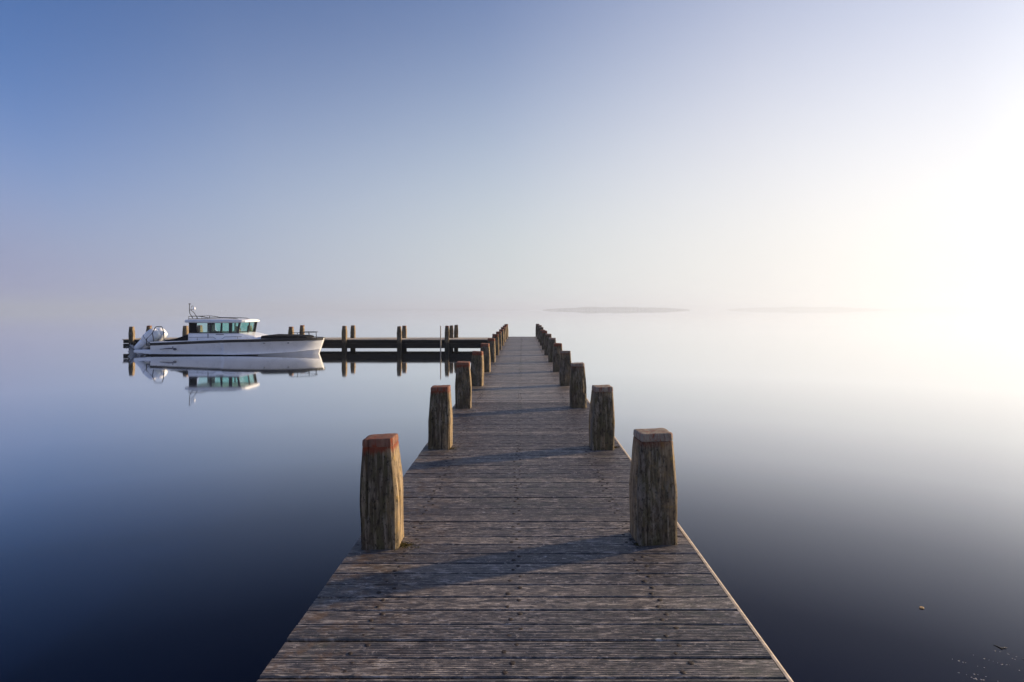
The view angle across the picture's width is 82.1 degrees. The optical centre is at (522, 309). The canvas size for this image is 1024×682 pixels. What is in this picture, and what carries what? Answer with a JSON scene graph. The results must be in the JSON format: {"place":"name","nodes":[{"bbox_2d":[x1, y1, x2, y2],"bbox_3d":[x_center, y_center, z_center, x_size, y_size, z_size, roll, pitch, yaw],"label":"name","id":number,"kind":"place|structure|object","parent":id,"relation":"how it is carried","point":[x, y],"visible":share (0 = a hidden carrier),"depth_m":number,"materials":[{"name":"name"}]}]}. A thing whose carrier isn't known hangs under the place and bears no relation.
{"place":"outdoors","nodes":[
{"label":"outdoors","id":0,"kind":"place"},
{"bbox_2d":[0,310,1023,681],"bbox_3d":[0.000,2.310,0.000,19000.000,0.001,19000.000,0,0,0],"label":"lake water","id":1,"kind":"structure","parent":0,"point":[850,492],"depth_m":8.45,"materials":[{"name":"blue liquid"}]},
{"bbox_2d":[128,326,134,349],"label":"mooring post","id":2,"kind":"object","parent":1,"relation":"in","point":[131,334],"visible":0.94,"depth_m":32.62,"materials":[{"name":"brown wood"}]},
{"bbox_2d":[182,326,188,335],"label":"mooring post","id":3,"kind":"object","parent":1,"relation":"in","point":[185,331],"visible":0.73,"depth_m":32.62,"materials":[{"name":"brown wood"}]},
{"bbox_2d":[197,325,202,331],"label":"mooring post","id":4,"kind":"object","parent":1,"relation":"in","point":[199,328],"visible":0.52,"depth_m":34.15,"materials":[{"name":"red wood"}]},
{"bbox_2d":[125,303,324,355],"bbox_3d":[-15.520,1.790,30.950,10.200,4.240,3.044,0,0,0],"label":"motorboat","id":5,"kind":"object","parent":1,"relation":"on","point":[210,341],"visible":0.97,"depth_m":29.98,"materials":[{"name":"white plastic"}]},
{"bbox_2d":[288,327,293,333],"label":"mooring post","id":6,"kind":"object","parent":1,"relation":"in","point":[291,330],"visible":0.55,"depth_m":32.62,"materials":[{"name":"brown wood"}]},
{"bbox_2d":[299,325,304,334],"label":"mooring post","id":7,"kind":"object","parent":1,"relation":"in","point":[302,328],"visible":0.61,"depth_m":34.15,"materials":[{"name":"brown wood"}]},
{"bbox_2d":[122,337,491,347],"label":"side jetty","id":8,"kind":"object","parent":1,"relation":"on","point":[407,342],"visible":0.46,"depth_m":32.80,"materials":[{"name":"brown wood"}]},
{"bbox_2d":[342,326,346,350],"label":"mooring post","id":9,"kind":"object","parent":1,"relation":"in","point":[344,338],"visible":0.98,"depth_m":32.61,"materials":[{"name":"brown wood"}]},
{"bbox_2d":[350,325,355,349],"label":"mooring post","id":10,"kind":"object","parent":1,"relation":"in","point":[353,332],"visible":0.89,"depth_m":34.13,"materials":[{"name":"brown wood"}]},
{"bbox_2d":[360,433,403,549],"bbox_3d":[-0.980,2.206,4.170,0.273,2.634,0.273,-1,0,-1],"label":"mooring post","id":11,"kind":"object","parent":1,"relation":"in","point":[381,502],"visible":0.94,"depth_m":4.04,"materials":[{"name":"brown wood"}]},
{"bbox_2d":[397,326,401,350],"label":"mooring post","id":12,"kind":"object","parent":1,"relation":"in","point":[399,338],"visible":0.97,"depth_m":32.61,"materials":[{"name":"brown wood"}]},
{"bbox_2d":[402,326,406,349],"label":"mooring post","id":13,"kind":"object","parent":1,"relation":"in","point":[404,331],"visible":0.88,"depth_m":34.13,"materials":[{"name":"brown wood"}]},
{"bbox_2d":[428,385,452,449],"bbox_3d":[-0.987,2.216,7.072,0.278,2.607,0.272,0,0,-1],"label":"mooring post","id":14,"kind":"object","parent":1,"relation":"in","point":[440,427],"visible":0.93,"depth_m":6.94,"materials":[{"name":"brown wood"}]},
{"bbox_2d":[445,326,448,350],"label":"mooring post","id":15,"kind":"object","parent":1,"relation":"in","point":[446,338],"visible":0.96,"depth_m":32.62,"materials":[{"name":"brown wood"}]},
{"bbox_2d":[449,325,453,349],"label":"mooring post","id":16,"kind":"object","parent":1,"relation":"in","point":[451,332],"visible":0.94,"depth_m":34.13,"materials":[{"name":"brown wood"}]},
{"bbox_2d":[454,325,457,348],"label":"mooring post","id":17,"kind":"object","parent":1,"relation":"in","point":[455,331],"visible":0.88,"depth_m":34.54,"materials":[{"name":"brown wood"}]},
{"bbox_2d":[455,361,471,408],"bbox_3d":[-0.994,2.229,9.923,0.273,2.710,0.268,0,0,-2],"label":"mooring post","id":18,"kind":"object","parent":1,"relation":"in","point":[463,391],"visible":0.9,"depth_m":9.80,"materials":[{"name":"red wood"}]},
{"bbox_2d":[480,343,490,371],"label":"mooring post","id":19,"kind":"object","parent":1,"relation":"in","point":[485,348],"visible":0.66,"depth_m":15.59,"materials":[{"name":"red wood"}]},
{"bbox_2d":[487,338,495,361],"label":"mooring post","id":20,"kind":"object","parent":1,"relation":"in","point":[491,341],"visible":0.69,"depth_m":18.48,"materials":[{"name":"red wood"}]},
{"bbox_2d":[492,334,498,354],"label":"mooring post","id":21,"kind":"object","parent":1,"relation":"in","point":[496,336],"visible":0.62,"depth_m":21.38,"materials":[{"name":"red wood"}]},
{"bbox_2d":[496,331,501,349],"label":"mooring post","id":22,"kind":"object","parent":1,"relation":"in","point":[500,339],"visible":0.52,"depth_m":24.26,"materials":[{"name":"red wood"}]},
{"bbox_2d":[257,337,792,681],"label":"timber pier","id":23,"kind":"structure","parent":1,"relation":"on","point":[519,554],"depth_m":3.55,"materials":[{"name":"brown wood"}]},
{"bbox_2d":[470,351,483,385],"bbox_3d":[-0.994,2.201,12.796,0.276,2.605,0.269,1,-1,4],"label":"mooring post","id":24,"kind":"object","parent":23,"relation":"attached to","point":[477,369],"visible":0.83,"depth_m":12.69,"materials":[{"name":"red wood"}]},
{"bbox_2d":[499,329,503,344],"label":"mooring post","id":25,"kind":"object","parent":23,"relation":"attached to","point":[502,332],"visible":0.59,"depth_m":27.16,"materials":[{"name":"red wood"}]},
{"bbox_2d":[501,327,505,341],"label":"mooring post","id":26,"kind":"object","parent":23,"relation":"attached to","point":[504,333],"visible":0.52,"depth_m":30.01,"materials":[{"name":"red wood"}]},
{"bbox_2d":[538,327,543,341],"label":"mooring post","id":27,"kind":"object","parent":1,"relation":"in","point":[540,328],"visible":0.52,"depth_m":30.05,"materials":[{"name":"brown wood"}]},
{"bbox_2d":[540,330,544,345],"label":"mooring post","id":28,"kind":"object","parent":1,"relation":"in","point":[541,337],"visible":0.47,"depth_m":27.11,"materials":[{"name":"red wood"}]},
{"bbox_2d":[542,330,546,349],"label":"mooring post","id":29,"kind":"object","parent":1,"relation":"in","point":[543,336],"visible":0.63,"depth_m":24.26,"materials":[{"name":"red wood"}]},
{"bbox_2d":[544,334,551,354],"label":"mooring post","id":30,"kind":"object","parent":1,"relation":"in","point":[547,336],"visible":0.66,"depth_m":21.38,"materials":[{"name":"brown wood"}]},
{"bbox_2d":[548,338,555,361],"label":"mooring post","id":31,"kind":"object","parent":1,"relation":"in","point":[551,341],"visible":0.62,"depth_m":18.48,"materials":[{"name":"brown wood"}]},
{"bbox_2d":[553,343,562,371],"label":"mooring post","id":32,"kind":"object","parent":1,"relation":"in","point":[557,348],"visible":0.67,"depth_m":15.61,"materials":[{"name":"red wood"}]},
{"bbox_2d":[559,351,570,385],"bbox_3d":[0.951,2.205,12.850,0.274,2.626,0.272,-1,0,-1],"label":"mooring post","id":33,"kind":"object","parent":1,"relation":"in","point":[564,367],"visible":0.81,"depth_m":12.73,"materials":[{"name":"brown wood"}]},
{"bbox_2d":[569,362,586,407],"bbox_3d":[0.942,2.212,9.937,0.278,2.632,0.270,0,0,-1],"label":"mooring post","id":34,"kind":"object","parent":1,"relation":"in","point":[578,393],"visible":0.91,"depth_m":9.82,"materials":[{"name":"brown wood"}]},
{"bbox_2d":[589,385,614,450],"bbox_3d":[0.939,2.219,7.039,0.274,2.620,0.272,1,0,-4],"label":"mooring post","id":35,"kind":"object","parent":1,"relation":"in","point":[601,423],"visible":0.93,"depth_m":6.92,"materials":[{"name":"brown wood"}]},
{"bbox_2d":[629,428,676,545],"bbox_3d":[0.951,2.221,4.242,0.290,2.696,0.284,-1,0,-4],"label":"mooring post","id":36,"kind":"object","parent":1,"relation":"in","point":[653,498],"visible":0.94,"depth_m":4.12,"materials":[{"name":"brown wood"}]},
{"bbox_2d":[0,0,1023,309],"label":"sky","id":37,"kind":"structure","parent":0,"point":[155,154],"materials":[{"name":"blue"}]},
{"bbox_3d":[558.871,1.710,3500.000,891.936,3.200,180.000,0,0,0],"label":"island","id":38,"kind":"structure","parent":0,"visible":0},
{"bbox_2d":[544,306,689,309],"bbox_3d":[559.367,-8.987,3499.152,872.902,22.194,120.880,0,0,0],"label":"distant wood","id":39,"kind":"object","parent":38,"relation":"on","point":[617,308],"visible":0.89,"depth_m":3464.14,"materials":[{"name":"grey plant"}]},
{"bbox_3d":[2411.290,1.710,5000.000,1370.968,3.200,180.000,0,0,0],"label":"island","id":40,"kind":"structure","parent":0,"visible":0},
{"bbox_2d":[727,306,883,309],"bbox_3d":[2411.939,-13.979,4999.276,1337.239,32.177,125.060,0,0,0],"label":"distant wood","id":41,"kind":"object","parent":40,"relation":"on","point":[804,308],"visible":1,"depth_m":4966.19,"materials":[{"name":"grey plant"}]},
{"bbox_3d":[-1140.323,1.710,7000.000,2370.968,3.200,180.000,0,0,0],"label":"island","id":42,"kind":"structure","parent":0,"visible":0},
{"bbox_2d":[334,308,516,309],"bbox_3d":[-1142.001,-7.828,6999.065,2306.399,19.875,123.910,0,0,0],"label":"distant wood","id":43,"kind":"object","parent":42,"relation":"on","point":[424,309],"visible":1,"depth_m":6965.32,"materials":[{"name":"grey plant"}]}
]}

